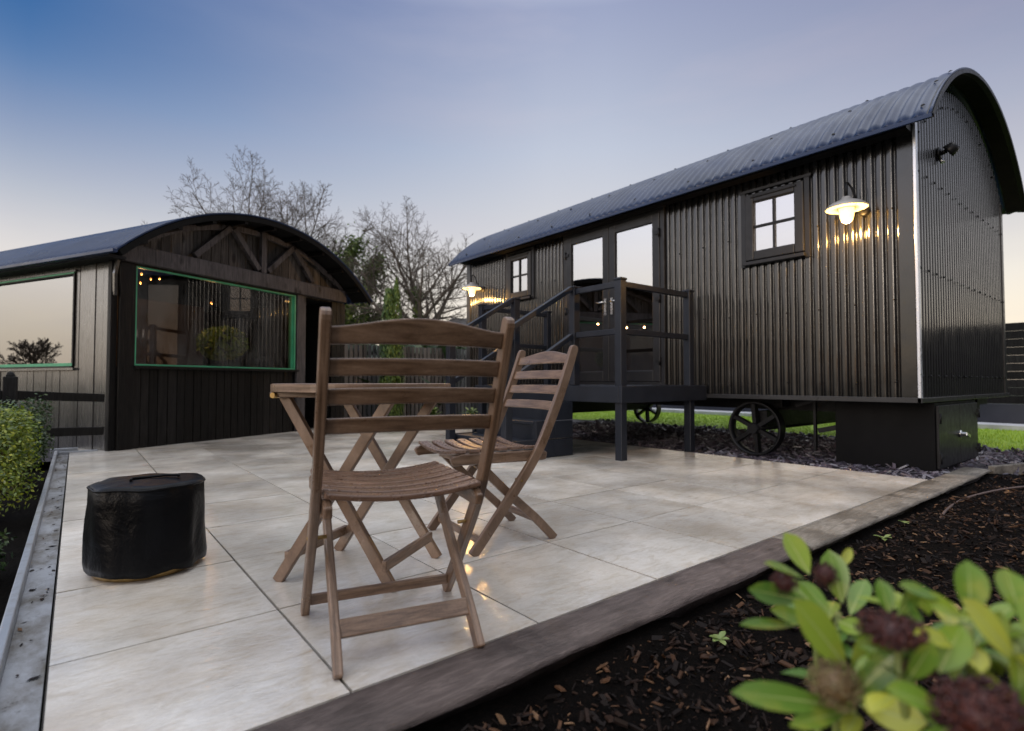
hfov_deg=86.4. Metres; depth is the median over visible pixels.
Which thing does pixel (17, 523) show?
side soil
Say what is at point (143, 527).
covered fire pit
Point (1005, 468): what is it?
edging board
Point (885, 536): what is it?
weed seedling
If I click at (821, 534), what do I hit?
timber sleeper
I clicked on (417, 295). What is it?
bare tree
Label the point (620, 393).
timber deck
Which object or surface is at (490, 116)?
sky
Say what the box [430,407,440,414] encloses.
leafy plant
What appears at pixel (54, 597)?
ground
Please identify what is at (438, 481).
folding chair
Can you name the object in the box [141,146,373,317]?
bare tree
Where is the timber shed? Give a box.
[0,213,372,450]
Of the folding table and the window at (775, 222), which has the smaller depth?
the folding table
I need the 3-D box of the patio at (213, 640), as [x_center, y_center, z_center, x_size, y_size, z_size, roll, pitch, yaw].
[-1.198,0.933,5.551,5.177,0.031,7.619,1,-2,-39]
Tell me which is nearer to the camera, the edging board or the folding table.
the folding table
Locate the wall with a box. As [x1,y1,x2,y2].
[652,403,1023,423]
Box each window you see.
[0,269,77,370]
[134,266,298,371]
[505,246,535,300]
[739,173,811,268]
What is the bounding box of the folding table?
[270,383,450,592]
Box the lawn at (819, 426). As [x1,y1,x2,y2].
[573,410,1023,450]
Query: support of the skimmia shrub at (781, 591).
on the bark mulch
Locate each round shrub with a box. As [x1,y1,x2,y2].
[0,391,54,490]
[0,401,44,515]
[0,527,16,570]
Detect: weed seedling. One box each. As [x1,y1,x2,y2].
[710,631,728,644]
[874,534,891,541]
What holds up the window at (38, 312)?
in the timber shed
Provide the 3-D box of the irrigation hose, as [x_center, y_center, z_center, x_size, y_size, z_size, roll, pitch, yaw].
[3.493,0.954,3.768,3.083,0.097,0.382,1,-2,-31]
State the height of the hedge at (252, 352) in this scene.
2.228 m
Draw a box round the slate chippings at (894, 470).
[566,419,1023,479]
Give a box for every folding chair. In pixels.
[301,307,514,680]
[414,345,577,556]
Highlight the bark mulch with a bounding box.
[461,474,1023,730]
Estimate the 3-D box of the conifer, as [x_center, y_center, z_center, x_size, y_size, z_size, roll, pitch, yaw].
[-2.396,-0.308,10.906,0.614,2.976,0.578,1,-2,-39]
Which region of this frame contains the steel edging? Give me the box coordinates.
[0,447,97,730]
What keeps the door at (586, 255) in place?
in the shepherd hut
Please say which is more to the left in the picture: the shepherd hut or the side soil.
the side soil
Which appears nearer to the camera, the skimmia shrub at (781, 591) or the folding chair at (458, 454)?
the skimmia shrub at (781, 591)
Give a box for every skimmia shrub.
[731,600,937,730]
[740,533,871,730]
[854,560,1023,730]
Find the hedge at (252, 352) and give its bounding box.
[203,320,488,417]
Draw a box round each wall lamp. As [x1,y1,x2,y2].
[462,275,484,295]
[825,182,869,223]
[937,142,958,163]
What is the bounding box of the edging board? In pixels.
[988,463,1023,474]
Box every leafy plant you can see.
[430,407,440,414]
[461,407,477,414]
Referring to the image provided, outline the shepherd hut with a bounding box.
[449,67,1023,454]
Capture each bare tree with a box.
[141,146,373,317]
[318,214,410,344]
[341,196,478,324]
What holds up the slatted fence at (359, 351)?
on the yard at (48, 459)
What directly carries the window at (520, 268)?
in the shepherd hut
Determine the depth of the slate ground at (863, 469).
6.55 m
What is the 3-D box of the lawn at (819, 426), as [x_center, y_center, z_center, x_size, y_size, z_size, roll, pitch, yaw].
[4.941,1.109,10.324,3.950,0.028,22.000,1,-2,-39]
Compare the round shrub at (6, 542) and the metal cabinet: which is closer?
the round shrub at (6, 542)
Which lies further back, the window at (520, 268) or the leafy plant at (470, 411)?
the leafy plant at (470, 411)
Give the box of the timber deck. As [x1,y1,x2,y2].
[475,277,706,460]
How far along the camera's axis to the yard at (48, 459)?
5.75 m
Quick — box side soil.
[0,462,50,625]
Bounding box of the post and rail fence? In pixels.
[0,372,104,436]
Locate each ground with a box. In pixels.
[40,387,1022,730]
[556,419,1023,493]
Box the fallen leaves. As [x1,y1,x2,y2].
[16,459,64,680]
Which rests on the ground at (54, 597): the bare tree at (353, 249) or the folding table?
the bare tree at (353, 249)
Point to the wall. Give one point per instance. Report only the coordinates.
(1003, 413)
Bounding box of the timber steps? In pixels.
[446,286,572,457]
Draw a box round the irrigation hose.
[939,486,1023,517]
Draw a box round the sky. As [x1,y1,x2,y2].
[0,0,1023,379]
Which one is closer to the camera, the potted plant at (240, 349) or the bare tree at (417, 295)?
the potted plant at (240, 349)
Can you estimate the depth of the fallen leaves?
1.99 m
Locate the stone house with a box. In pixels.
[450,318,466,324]
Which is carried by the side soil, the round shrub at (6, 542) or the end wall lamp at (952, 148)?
the round shrub at (6, 542)
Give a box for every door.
[565,227,609,381]
[609,212,660,381]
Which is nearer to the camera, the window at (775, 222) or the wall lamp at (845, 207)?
the wall lamp at (845, 207)
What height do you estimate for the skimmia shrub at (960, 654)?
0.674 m
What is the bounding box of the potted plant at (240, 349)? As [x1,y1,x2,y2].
[195,325,248,365]
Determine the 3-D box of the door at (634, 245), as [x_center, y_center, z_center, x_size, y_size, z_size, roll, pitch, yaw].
[1.525,-0.819,6.841,0.109,2.040,0.807,1,-2,-39]
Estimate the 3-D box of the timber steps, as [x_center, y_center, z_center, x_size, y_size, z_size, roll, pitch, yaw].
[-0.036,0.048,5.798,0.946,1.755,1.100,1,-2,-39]
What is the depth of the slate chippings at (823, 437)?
8.21 m
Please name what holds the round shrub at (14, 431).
on the side soil
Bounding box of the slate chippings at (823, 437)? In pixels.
[575,418,1023,460]
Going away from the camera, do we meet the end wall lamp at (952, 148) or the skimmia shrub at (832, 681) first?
the skimmia shrub at (832, 681)
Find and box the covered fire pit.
[82,473,206,582]
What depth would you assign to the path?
12.49 m
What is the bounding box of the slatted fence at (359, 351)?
[344,344,489,417]
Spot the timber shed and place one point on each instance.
(87, 314)
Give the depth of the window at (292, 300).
7.43 m
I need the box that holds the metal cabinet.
[835,400,980,471]
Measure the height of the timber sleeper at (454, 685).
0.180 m
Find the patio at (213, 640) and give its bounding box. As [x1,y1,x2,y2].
[43,428,927,730]
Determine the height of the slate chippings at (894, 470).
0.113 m
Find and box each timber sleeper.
[252,538,811,730]
[773,467,991,554]
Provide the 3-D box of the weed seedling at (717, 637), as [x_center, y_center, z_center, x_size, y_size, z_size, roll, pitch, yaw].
[0.639,0.846,1.675,0.053,0.037,0.072,-1,-2,40]
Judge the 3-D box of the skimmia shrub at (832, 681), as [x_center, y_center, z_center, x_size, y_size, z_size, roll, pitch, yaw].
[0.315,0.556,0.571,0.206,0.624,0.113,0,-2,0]
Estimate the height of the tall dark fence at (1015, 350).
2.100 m
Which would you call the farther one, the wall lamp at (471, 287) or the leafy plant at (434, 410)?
the leafy plant at (434, 410)
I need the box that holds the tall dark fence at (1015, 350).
[987,322,1023,403]
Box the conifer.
[378,277,405,415]
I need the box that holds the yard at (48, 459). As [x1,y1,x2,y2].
[29,419,579,461]
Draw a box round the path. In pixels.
[638,408,1023,430]

